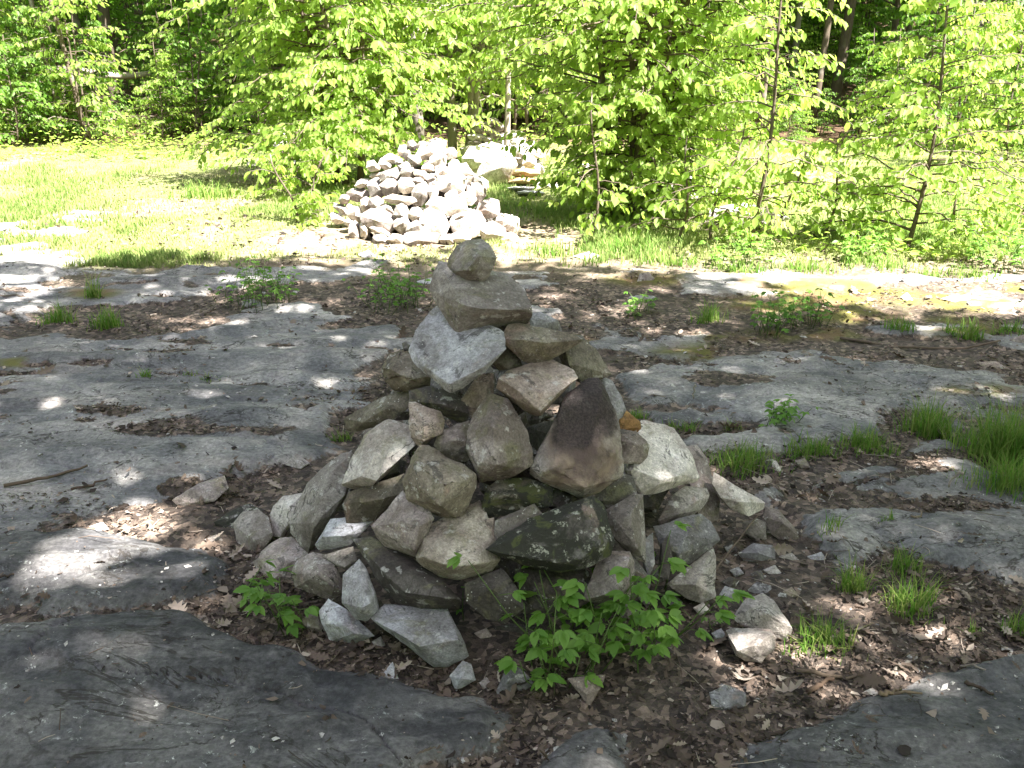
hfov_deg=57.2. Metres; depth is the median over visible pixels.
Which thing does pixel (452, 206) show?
cairn stone
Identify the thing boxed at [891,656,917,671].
stick
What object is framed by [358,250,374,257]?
loose stone
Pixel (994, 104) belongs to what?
understory sapling
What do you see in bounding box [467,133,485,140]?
cairn stone
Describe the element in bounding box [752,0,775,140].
forest tree
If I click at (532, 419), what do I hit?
cairn stone
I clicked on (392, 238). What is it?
cairn stone
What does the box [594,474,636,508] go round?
cairn stone
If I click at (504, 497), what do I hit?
cairn stone
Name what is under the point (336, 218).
cairn stone
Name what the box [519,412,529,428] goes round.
cairn stone
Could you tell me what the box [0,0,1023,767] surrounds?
ground
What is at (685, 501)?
cairn stone
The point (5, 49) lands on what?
understory sapling
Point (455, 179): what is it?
cairn stone
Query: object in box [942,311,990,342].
grass tuft
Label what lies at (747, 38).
understory sapling
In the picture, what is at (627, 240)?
grass tuft
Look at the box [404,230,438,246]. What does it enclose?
cairn stone
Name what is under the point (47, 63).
forest tree
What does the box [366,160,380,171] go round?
cairn stone
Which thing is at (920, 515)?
stick
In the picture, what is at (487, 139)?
cairn stone
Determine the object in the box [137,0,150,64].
forest tree
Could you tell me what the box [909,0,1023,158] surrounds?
understory sapling
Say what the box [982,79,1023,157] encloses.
understory sapling
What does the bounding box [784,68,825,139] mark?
understory sapling
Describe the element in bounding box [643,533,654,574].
cairn stone
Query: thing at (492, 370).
cairn stone
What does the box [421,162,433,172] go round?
cairn stone
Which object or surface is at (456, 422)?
cairn stone
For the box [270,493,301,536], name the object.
cairn stone
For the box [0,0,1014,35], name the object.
woods
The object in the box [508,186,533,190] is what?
flat slab
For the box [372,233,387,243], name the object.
cairn stone
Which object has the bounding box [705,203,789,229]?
rock ledge
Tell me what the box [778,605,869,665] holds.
grass tuft
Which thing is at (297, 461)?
loose stone
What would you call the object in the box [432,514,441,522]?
cairn stone
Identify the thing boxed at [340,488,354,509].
cairn stone
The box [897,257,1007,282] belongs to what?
grass tuft
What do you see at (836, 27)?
understory sapling
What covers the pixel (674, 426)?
grass tuft
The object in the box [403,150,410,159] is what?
cairn stone
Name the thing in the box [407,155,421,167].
cairn stone
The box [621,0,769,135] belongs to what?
understory sapling
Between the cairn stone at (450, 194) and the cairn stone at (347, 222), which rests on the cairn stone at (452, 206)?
the cairn stone at (450, 194)
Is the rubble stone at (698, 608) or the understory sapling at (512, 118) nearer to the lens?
the rubble stone at (698, 608)
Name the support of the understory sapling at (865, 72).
on the ground at (224, 686)
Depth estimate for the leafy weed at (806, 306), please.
5.73 m
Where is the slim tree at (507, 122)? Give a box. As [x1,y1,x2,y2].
[491,0,535,146]
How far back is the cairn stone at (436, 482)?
2.58 m
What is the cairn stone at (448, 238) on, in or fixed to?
on the ground at (224, 686)
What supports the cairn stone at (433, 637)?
on the ground at (224, 686)
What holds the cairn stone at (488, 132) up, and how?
on the cairn stone at (495, 136)
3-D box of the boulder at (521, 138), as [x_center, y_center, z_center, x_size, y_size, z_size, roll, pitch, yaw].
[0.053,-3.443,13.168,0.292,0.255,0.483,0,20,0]
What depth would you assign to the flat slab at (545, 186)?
11.71 m
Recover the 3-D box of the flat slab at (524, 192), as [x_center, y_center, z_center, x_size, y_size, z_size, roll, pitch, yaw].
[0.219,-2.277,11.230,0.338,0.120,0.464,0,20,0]
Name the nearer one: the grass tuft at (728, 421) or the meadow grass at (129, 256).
the grass tuft at (728, 421)
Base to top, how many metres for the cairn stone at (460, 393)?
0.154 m
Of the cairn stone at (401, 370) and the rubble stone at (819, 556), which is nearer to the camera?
the cairn stone at (401, 370)
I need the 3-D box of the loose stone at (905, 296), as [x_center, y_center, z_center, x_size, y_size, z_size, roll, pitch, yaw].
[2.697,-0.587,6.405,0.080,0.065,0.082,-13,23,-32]
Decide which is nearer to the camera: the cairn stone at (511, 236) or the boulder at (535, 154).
the cairn stone at (511, 236)
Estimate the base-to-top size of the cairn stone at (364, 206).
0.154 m
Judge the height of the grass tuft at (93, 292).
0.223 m
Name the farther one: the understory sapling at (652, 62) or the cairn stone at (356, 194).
the understory sapling at (652, 62)
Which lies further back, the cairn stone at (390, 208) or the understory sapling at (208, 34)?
the understory sapling at (208, 34)
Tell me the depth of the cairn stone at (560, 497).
2.71 m
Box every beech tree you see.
[146,0,499,200]
[308,0,622,162]
[405,0,851,229]
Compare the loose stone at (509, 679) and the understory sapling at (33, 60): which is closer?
the loose stone at (509, 679)
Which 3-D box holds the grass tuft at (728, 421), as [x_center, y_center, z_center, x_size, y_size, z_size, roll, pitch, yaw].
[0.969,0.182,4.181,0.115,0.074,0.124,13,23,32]
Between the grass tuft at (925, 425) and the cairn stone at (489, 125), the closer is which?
the grass tuft at (925, 425)
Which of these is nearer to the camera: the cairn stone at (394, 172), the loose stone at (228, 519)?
the loose stone at (228, 519)
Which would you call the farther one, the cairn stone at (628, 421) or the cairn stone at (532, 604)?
the cairn stone at (628, 421)
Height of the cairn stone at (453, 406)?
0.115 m
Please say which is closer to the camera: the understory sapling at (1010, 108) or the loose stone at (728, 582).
the loose stone at (728, 582)
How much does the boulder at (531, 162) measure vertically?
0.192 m
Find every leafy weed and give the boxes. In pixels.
[205,256,301,312]
[233,565,319,637]
[238,559,278,611]
[342,254,434,314]
[447,552,685,692]
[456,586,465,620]
[571,568,658,629]
[596,521,754,672]
[622,289,656,319]
[654,551,671,592]
[698,230,785,269]
[701,617,722,629]
[750,290,809,338]
[759,394,821,426]
[775,288,844,329]
[832,226,932,262]
[960,210,1023,274]
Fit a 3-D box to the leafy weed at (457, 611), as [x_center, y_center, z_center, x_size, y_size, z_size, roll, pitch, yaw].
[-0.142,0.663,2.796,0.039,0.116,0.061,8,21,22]
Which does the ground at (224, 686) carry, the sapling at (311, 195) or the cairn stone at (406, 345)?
the sapling at (311, 195)
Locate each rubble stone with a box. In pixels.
[205,534,222,541]
[228,551,245,560]
[372,636,384,648]
[474,628,491,637]
[479,677,489,688]
[493,623,539,634]
[620,604,636,617]
[638,597,651,607]
[652,568,663,583]
[667,595,682,605]
[693,602,709,614]
[712,628,724,638]
[723,541,736,553]
[730,567,743,576]
[751,570,763,580]
[763,565,780,573]
[779,553,798,559]
[783,587,798,596]
[807,552,825,559]
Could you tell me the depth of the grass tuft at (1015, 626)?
2.74 m
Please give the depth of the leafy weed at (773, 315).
5.57 m
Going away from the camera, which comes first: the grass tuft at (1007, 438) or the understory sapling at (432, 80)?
the grass tuft at (1007, 438)
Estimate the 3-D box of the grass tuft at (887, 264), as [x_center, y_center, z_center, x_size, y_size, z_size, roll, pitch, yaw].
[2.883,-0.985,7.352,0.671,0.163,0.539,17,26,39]
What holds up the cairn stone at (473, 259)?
on the cairn stone at (498, 300)
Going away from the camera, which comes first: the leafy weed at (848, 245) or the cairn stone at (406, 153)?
the leafy weed at (848, 245)
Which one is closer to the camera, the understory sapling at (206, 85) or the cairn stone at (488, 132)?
the cairn stone at (488, 132)
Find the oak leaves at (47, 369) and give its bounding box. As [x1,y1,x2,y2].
[0,278,1023,475]
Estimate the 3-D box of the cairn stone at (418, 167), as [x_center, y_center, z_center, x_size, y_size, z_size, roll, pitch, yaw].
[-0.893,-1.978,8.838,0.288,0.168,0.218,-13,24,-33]
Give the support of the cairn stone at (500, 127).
on the cairn stone at (495, 136)
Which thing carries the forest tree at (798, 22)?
on the ground at (224, 686)
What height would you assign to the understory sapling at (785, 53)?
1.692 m
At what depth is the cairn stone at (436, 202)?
8.29 m
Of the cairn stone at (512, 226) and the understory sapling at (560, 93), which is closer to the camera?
the cairn stone at (512, 226)
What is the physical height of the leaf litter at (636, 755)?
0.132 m
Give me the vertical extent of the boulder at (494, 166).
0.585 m
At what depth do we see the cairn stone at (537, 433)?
3.21 m
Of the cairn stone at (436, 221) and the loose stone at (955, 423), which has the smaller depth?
the loose stone at (955, 423)
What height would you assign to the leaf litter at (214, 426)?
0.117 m
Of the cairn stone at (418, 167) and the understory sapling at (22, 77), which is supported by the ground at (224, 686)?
the understory sapling at (22, 77)
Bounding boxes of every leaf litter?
[0,252,1023,445]
[0,439,1023,767]
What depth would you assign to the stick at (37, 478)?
3.61 m
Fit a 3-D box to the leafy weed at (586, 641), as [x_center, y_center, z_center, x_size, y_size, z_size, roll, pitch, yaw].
[0.131,0.619,2.507,0.491,0.393,0.476,13,23,33]
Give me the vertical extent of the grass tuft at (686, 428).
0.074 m
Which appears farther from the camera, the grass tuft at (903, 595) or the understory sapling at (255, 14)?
the understory sapling at (255, 14)
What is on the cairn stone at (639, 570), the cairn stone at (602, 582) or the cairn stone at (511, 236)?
the cairn stone at (602, 582)
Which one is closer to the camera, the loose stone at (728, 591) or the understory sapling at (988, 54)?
the loose stone at (728, 591)
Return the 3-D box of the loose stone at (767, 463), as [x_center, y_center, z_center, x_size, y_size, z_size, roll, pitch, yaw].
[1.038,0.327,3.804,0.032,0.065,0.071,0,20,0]
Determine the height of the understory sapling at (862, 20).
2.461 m
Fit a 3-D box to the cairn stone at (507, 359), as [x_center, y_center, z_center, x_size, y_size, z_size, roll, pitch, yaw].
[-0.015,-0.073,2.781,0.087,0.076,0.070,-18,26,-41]
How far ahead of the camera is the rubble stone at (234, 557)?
3.11 m
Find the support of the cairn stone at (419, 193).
on the cairn stone at (415, 213)
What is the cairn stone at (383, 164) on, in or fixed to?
on the cairn stone at (374, 174)
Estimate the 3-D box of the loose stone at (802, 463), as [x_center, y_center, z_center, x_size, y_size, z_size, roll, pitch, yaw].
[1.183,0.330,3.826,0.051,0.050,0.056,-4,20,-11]
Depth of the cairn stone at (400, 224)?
8.20 m
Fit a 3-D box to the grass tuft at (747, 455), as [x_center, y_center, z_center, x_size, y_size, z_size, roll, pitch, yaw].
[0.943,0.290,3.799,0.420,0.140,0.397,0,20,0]
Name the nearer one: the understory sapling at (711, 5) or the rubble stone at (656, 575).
the rubble stone at (656, 575)
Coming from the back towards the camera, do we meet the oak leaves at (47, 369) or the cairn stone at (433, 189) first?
the cairn stone at (433, 189)
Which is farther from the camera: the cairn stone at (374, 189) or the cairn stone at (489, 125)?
the cairn stone at (489, 125)
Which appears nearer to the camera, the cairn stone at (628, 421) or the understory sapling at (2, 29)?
the cairn stone at (628, 421)
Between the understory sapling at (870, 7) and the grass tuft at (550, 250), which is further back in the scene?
the understory sapling at (870, 7)
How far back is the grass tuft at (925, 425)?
4.14 m
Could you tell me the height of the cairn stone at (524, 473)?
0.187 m
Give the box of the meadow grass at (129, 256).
[0,143,1023,268]
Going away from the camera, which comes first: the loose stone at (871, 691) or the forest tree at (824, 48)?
the loose stone at (871, 691)
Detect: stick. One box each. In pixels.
[0,573,13,577]
[3,464,87,486]
[71,478,107,490]
[716,516,757,570]
[753,726,791,742]
[795,668,857,679]
[805,675,835,694]
[840,336,1000,349]
[878,687,921,696]
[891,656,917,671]
[911,510,921,517]
[948,471,963,486]
[959,663,985,669]
[964,680,993,695]
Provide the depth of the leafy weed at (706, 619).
2.73 m
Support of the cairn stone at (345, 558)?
on the cairn stone at (317, 574)
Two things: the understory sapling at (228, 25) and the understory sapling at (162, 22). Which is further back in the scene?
the understory sapling at (162, 22)
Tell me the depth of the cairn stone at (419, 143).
8.60 m
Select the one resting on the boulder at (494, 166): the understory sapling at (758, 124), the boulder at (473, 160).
the boulder at (473, 160)
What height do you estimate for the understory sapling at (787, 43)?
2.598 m
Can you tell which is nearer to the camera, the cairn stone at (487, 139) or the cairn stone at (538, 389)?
the cairn stone at (538, 389)
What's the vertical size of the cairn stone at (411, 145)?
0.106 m
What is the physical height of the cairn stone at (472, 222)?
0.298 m
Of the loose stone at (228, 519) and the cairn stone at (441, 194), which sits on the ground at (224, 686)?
the loose stone at (228, 519)
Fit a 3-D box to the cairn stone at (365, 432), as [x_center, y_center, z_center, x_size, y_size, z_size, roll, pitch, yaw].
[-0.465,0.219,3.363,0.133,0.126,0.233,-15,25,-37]
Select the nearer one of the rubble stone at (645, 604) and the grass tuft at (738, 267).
the rubble stone at (645, 604)
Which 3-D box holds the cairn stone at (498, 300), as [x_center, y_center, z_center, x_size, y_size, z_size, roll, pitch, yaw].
[-0.093,-0.255,2.818,0.304,0.230,0.332,0,20,0]
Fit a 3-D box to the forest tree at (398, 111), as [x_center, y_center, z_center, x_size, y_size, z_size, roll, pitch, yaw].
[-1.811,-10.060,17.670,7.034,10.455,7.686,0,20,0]
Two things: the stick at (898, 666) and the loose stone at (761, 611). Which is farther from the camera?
the loose stone at (761, 611)
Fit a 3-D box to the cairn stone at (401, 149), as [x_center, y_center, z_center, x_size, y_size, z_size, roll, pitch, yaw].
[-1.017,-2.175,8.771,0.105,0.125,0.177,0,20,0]
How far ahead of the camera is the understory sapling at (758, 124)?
16.60 m
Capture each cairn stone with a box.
[233,509,273,551]
[250,537,307,580]
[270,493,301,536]
[289,451,352,552]
[291,552,341,600]
[315,517,372,549]
[319,598,374,642]
[321,546,356,569]
[329,212,344,224]
[333,203,346,215]
[338,194,349,204]
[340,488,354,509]
[341,419,415,489]
[342,474,404,522]
[342,559,378,620]
[343,219,352,226]
[344,391,410,431]
[346,188,369,201]
[347,206,361,221]
[348,220,359,238]
[353,537,460,610]
[355,178,368,188]
[359,223,369,239]
[360,196,369,212]
[360,208,395,232]
[361,428,371,440]
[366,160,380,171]
[367,177,383,197]
[367,196,383,207]
[369,171,382,178]
[369,226,389,236]
[371,491,433,557]
[371,604,468,666]
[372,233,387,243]
[376,203,394,213]
[378,158,391,169]
[378,178,400,195]
[378,459,406,481]
[379,167,401,182]
[381,350,430,391]
[383,153,398,164]
[383,194,416,205]
[386,233,403,243]
[389,390,408,419]
[391,219,412,235]
[392,203,409,219]
[393,215,409,234]
[394,158,402,165]
[397,145,407,157]
[397,177,415,193]
[400,167,413,177]
[400,193,427,207]
[401,162,412,166]
[402,342,409,350]
[402,445,476,517]
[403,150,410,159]
[403,420,448,429]
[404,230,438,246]
[406,220,423,231]
[407,140,416,151]
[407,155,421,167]
[407,437,471,465]
[408,207,422,220]
[408,306,505,392]
[408,402,444,445]
[409,386,468,422]
[411,182,428,205]
[412,177,423,183]
[413,166,429,182]
[413,169,428,180]
[416,137,446,160]
[416,141,425,148]
[416,500,499,579]
[419,217,425,225]
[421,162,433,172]
[421,207,449,238]
[425,196,444,212]
[427,173,439,183]
[428,181,438,197]
[428,191,445,200]
[429,151,446,168]
[429,261,531,331]
[430,379,441,388]
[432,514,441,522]
[434,420,469,461]
[435,165,451,175]
[438,168,467,194]
[439,234,454,244]
[441,380,473,397]
[442,198,467,215]
[444,147,457,160]
[445,190,458,198]
[445,214,452,233]
[447,239,496,280]
[448,159,459,168]
[448,416,470,423]
[450,208,485,238]
[452,230,470,243]
[455,212,465,218]
[457,163,473,176]
[458,192,476,205]
[461,373,494,418]
[464,568,523,623]
[465,171,479,188]
[466,180,486,204]
[466,393,532,482]
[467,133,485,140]
[467,140,481,144]
[467,456,542,485]
[473,205,496,221]
[474,125,483,132]
[476,198,499,217]
[478,176,488,188]
[479,221,505,241]
[479,482,488,493]
[480,557,520,579]
[481,136,494,141]
[482,477,552,517]
[483,122,492,128]
[484,366,498,381]
[485,127,499,135]
[485,518,494,536]
[486,118,498,125]
[486,495,614,572]
[490,132,503,139]
[493,346,521,370]
[494,381,524,415]
[494,504,541,539]
[495,122,503,130]
[495,213,511,225]
[495,232,518,240]
[496,359,577,415]
[497,361,527,380]
[504,214,518,232]
[504,323,582,363]
[515,568,589,616]
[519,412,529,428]
[526,412,552,425]
[527,420,553,450]
[529,378,623,498]
[530,312,561,330]
[548,487,579,509]
[551,381,575,404]
[553,334,585,363]
[559,340,611,382]
[583,551,634,602]
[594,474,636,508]
[601,378,625,420]
[606,493,645,562]
[619,410,640,431]
[620,429,649,463]
[625,420,699,494]
[630,556,650,597]
[643,490,668,512]
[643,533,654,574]
[653,514,719,567]
[658,486,708,524]
[658,535,671,578]
[666,547,715,602]
[685,445,719,520]
[712,472,764,515]
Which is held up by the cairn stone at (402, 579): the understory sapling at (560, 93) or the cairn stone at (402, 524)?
the cairn stone at (402, 524)
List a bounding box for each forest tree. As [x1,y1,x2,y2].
[28,0,67,141]
[39,0,72,133]
[48,0,88,143]
[69,0,102,117]
[97,0,123,121]
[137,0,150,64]
[230,0,240,125]
[394,2,401,127]
[410,29,424,154]
[539,10,547,134]
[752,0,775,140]
[788,1,802,98]
[807,0,833,133]
[825,0,856,117]
[871,1,877,31]
[878,0,900,109]
[899,0,915,102]
[965,0,987,84]
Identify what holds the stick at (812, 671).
on the ground at (224, 686)
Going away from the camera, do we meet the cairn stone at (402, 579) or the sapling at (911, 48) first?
the cairn stone at (402, 579)
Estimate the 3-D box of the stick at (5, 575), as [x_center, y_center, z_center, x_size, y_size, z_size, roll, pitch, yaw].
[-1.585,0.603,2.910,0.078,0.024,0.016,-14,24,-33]
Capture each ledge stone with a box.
[508,178,536,184]
[512,168,540,177]
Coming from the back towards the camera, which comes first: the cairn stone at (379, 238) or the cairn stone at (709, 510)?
the cairn stone at (379, 238)
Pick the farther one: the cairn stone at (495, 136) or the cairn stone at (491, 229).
the cairn stone at (495, 136)
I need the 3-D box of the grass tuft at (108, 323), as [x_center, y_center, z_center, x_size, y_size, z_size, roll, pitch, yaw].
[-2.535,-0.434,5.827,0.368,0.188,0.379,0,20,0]
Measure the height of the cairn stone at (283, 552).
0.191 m
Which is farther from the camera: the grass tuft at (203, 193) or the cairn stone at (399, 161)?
the grass tuft at (203, 193)
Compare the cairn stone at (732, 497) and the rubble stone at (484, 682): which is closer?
the rubble stone at (484, 682)
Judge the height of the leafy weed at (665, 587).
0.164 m
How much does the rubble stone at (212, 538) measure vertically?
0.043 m
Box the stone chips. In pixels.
[0,277,1023,767]
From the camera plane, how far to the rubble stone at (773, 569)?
3.03 m
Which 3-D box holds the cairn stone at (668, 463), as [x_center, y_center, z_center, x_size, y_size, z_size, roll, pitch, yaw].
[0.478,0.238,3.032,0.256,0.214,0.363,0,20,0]
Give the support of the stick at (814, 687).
on the ground at (224, 686)
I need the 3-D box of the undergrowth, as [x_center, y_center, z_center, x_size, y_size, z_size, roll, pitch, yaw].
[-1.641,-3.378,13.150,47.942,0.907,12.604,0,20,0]
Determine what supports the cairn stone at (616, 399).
on the cairn stone at (628, 421)
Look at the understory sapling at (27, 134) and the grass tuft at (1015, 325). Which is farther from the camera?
the understory sapling at (27, 134)
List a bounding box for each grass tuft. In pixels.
[33,294,78,326]
[69,270,110,298]
[75,302,129,330]
[134,365,152,378]
[155,179,257,201]
[183,370,226,381]
[327,426,352,441]
[517,234,589,259]
[585,226,665,256]
[622,249,708,267]
[630,406,650,419]
[661,418,681,429]
[679,416,704,432]
[689,297,729,323]
[701,436,795,480]
[702,254,783,275]
[723,416,746,431]
[767,254,869,274]
[774,428,845,461]
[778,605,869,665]
[816,510,853,539]
[822,545,894,594]
[825,251,926,273]
[826,420,905,459]
[869,555,952,626]
[875,505,899,523]
[880,312,917,332]
[881,540,938,583]
[886,388,970,445]
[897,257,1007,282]
[930,389,1023,470]
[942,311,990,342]
[946,442,1023,503]
[962,616,980,635]
[988,317,1023,335]
[996,603,1023,640]
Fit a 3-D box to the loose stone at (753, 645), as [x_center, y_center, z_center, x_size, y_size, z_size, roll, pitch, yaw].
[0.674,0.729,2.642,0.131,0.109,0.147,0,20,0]
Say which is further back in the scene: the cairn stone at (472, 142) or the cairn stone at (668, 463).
the cairn stone at (472, 142)
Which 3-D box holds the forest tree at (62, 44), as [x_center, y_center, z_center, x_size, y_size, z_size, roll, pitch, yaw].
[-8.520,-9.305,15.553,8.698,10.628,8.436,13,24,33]
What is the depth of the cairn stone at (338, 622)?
2.66 m
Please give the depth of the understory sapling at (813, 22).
24.70 m
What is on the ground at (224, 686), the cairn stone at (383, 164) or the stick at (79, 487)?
the stick at (79, 487)
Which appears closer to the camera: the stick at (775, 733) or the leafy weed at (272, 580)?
the stick at (775, 733)
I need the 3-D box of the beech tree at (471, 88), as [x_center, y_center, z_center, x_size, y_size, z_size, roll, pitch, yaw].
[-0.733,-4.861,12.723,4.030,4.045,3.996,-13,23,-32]
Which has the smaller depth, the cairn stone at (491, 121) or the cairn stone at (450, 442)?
the cairn stone at (450, 442)
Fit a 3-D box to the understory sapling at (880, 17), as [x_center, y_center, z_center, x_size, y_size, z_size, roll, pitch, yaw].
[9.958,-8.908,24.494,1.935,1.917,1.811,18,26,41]
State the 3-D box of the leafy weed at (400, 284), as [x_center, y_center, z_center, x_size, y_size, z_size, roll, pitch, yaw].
[-0.724,-0.665,6.242,0.659,0.328,0.694,10,22,26]
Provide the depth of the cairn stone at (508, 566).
2.90 m
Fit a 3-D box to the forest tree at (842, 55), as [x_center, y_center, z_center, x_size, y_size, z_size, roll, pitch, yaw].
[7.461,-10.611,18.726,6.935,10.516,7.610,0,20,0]
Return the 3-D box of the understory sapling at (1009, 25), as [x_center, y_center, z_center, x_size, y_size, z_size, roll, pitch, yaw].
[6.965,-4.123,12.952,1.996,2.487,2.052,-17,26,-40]
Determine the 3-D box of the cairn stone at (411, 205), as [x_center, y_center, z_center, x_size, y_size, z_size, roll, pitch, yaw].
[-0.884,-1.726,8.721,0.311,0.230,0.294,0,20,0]
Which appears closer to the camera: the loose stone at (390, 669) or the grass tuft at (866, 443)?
the loose stone at (390, 669)
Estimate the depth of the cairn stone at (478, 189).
8.55 m
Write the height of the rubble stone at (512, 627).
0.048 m
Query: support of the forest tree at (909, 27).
on the ground at (224, 686)
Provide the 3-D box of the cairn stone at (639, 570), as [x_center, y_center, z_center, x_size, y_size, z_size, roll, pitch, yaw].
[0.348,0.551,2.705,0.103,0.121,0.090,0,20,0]
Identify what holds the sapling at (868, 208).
on the ground at (224, 686)
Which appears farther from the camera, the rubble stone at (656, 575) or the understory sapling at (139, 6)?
the understory sapling at (139, 6)
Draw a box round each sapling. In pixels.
[0,0,30,137]
[0,0,60,107]
[0,0,124,141]
[0,1,101,141]
[0,26,85,132]
[0,33,81,146]
[2,0,105,93]
[5,0,85,34]
[9,20,119,141]
[10,0,166,144]
[17,0,149,72]
[53,15,135,138]
[77,0,175,40]
[86,0,229,115]
[118,43,202,142]
[119,7,180,93]
[121,0,166,97]
[128,0,216,133]
[130,0,222,100]
[137,0,258,137]
[173,48,254,123]
[182,0,275,94]
[197,1,334,133]
[198,0,318,124]
[203,4,270,129]
[211,51,289,145]
[222,0,310,117]
[244,146,354,231]
[323,0,407,59]
[334,0,434,125]
[423,10,552,124]
[426,29,485,101]
[453,4,594,138]
[477,2,587,120]
[485,15,561,122]
[533,21,567,116]
[546,92,648,239]
[548,33,610,129]
[559,10,621,94]
[559,31,627,130]
[601,0,711,128]
[602,122,792,242]
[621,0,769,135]
[637,0,876,247]
[672,4,773,150]
[674,0,742,126]
[691,0,759,71]
[696,133,896,247]
[708,0,759,70]
[708,0,791,63]
[738,0,790,58]
[742,71,799,139]
[757,1,807,58]
[757,7,800,68]
[761,0,831,84]
[763,53,809,131]
[769,78,815,147]
[777,1,867,76]
[782,1,830,51]
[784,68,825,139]
[786,0,1023,261]
[792,0,885,71]
[798,0,865,78]
[799,88,847,133]
[805,0,882,86]
[813,0,884,91]
[822,0,905,74]
[829,28,905,138]
[831,0,890,63]
[833,29,944,152]
[834,0,996,123]
[850,3,922,75]
[860,0,976,147]
[892,0,1023,138]
[893,25,965,125]
[898,1,955,73]
[900,126,1023,237]
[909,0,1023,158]
[926,0,1023,173]
[943,11,1022,144]
[950,36,1008,110]
[959,74,1023,155]
[981,65,1023,155]
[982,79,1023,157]
[989,53,1023,131]
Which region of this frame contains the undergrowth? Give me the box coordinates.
[0,106,1023,258]
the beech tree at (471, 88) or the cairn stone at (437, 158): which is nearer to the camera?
the cairn stone at (437, 158)
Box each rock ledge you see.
[666,176,716,202]
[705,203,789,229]
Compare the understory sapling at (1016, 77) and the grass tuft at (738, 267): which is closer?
the grass tuft at (738, 267)
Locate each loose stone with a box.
[89,522,108,530]
[172,476,228,505]
[214,504,263,527]
[283,454,309,468]
[302,614,324,631]
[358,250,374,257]
[384,662,398,678]
[417,277,431,283]
[450,661,475,690]
[496,667,532,693]
[568,675,604,704]
[574,252,599,258]
[637,272,654,280]
[709,684,745,710]
[719,586,736,598]
[721,577,738,586]
[726,628,775,662]
[734,593,791,639]
[738,543,774,560]
[742,519,766,540]
[748,582,771,593]
[763,506,799,540]
[764,455,772,470]
[771,459,781,470]
[795,458,809,468]
[862,688,877,696]
[900,293,912,299]
[941,295,970,301]
[951,419,963,432]
[977,361,1010,369]
[1009,335,1023,342]
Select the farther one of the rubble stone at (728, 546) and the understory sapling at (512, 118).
the understory sapling at (512, 118)
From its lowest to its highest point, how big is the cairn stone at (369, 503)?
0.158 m
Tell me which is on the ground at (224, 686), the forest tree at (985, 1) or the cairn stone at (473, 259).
the forest tree at (985, 1)
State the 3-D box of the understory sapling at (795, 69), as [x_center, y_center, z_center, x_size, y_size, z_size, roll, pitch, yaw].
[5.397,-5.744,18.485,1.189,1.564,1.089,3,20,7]
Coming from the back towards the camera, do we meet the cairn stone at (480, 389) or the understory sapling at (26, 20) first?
the understory sapling at (26, 20)
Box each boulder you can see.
[459,144,474,155]
[461,142,517,185]
[461,153,481,169]
[510,138,527,163]
[511,130,525,140]
[522,155,536,168]
[526,144,543,159]
[531,159,544,176]
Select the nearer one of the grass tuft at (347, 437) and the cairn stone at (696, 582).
the cairn stone at (696, 582)
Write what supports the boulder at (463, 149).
on the boulder
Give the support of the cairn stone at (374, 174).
on the cairn stone at (374, 189)
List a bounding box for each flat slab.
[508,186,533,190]
[517,190,543,194]
[534,182,557,188]
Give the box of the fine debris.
[0,358,1023,767]
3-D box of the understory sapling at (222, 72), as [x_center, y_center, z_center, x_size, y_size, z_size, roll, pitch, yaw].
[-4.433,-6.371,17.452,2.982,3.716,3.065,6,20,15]
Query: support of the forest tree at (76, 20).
on the ground at (224, 686)
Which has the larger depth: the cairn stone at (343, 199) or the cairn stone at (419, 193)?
the cairn stone at (343, 199)
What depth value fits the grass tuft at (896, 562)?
3.05 m
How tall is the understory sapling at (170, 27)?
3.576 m
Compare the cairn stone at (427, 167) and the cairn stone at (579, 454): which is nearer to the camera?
the cairn stone at (579, 454)
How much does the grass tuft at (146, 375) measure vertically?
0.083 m
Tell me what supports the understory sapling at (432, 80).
on the ground at (224, 686)
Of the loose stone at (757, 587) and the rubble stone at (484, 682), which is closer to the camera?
the rubble stone at (484, 682)
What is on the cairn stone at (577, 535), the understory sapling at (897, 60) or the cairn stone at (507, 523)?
the cairn stone at (507, 523)
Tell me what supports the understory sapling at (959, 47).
on the ground at (224, 686)
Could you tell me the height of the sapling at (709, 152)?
1.106 m
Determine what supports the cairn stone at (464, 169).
on the cairn stone at (455, 179)
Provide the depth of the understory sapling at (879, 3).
25.47 m
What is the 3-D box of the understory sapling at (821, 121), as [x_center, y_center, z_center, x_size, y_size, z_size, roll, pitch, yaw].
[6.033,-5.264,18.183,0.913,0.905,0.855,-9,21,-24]
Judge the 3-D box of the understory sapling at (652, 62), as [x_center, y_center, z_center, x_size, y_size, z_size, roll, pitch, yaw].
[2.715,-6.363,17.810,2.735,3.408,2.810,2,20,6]
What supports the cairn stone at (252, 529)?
on the ground at (224, 686)
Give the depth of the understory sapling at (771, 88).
17.44 m
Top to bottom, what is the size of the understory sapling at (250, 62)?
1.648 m
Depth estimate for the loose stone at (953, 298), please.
6.32 m
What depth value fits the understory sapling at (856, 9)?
24.95 m
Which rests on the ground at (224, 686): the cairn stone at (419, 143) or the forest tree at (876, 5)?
the forest tree at (876, 5)
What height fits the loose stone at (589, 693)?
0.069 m
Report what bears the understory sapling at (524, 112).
on the ground at (224, 686)
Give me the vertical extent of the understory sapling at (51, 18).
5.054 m
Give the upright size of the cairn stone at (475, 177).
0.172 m
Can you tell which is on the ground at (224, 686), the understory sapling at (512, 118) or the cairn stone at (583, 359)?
the understory sapling at (512, 118)
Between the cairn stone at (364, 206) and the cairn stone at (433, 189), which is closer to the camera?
the cairn stone at (433, 189)
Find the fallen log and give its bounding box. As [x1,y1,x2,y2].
[50,66,150,79]

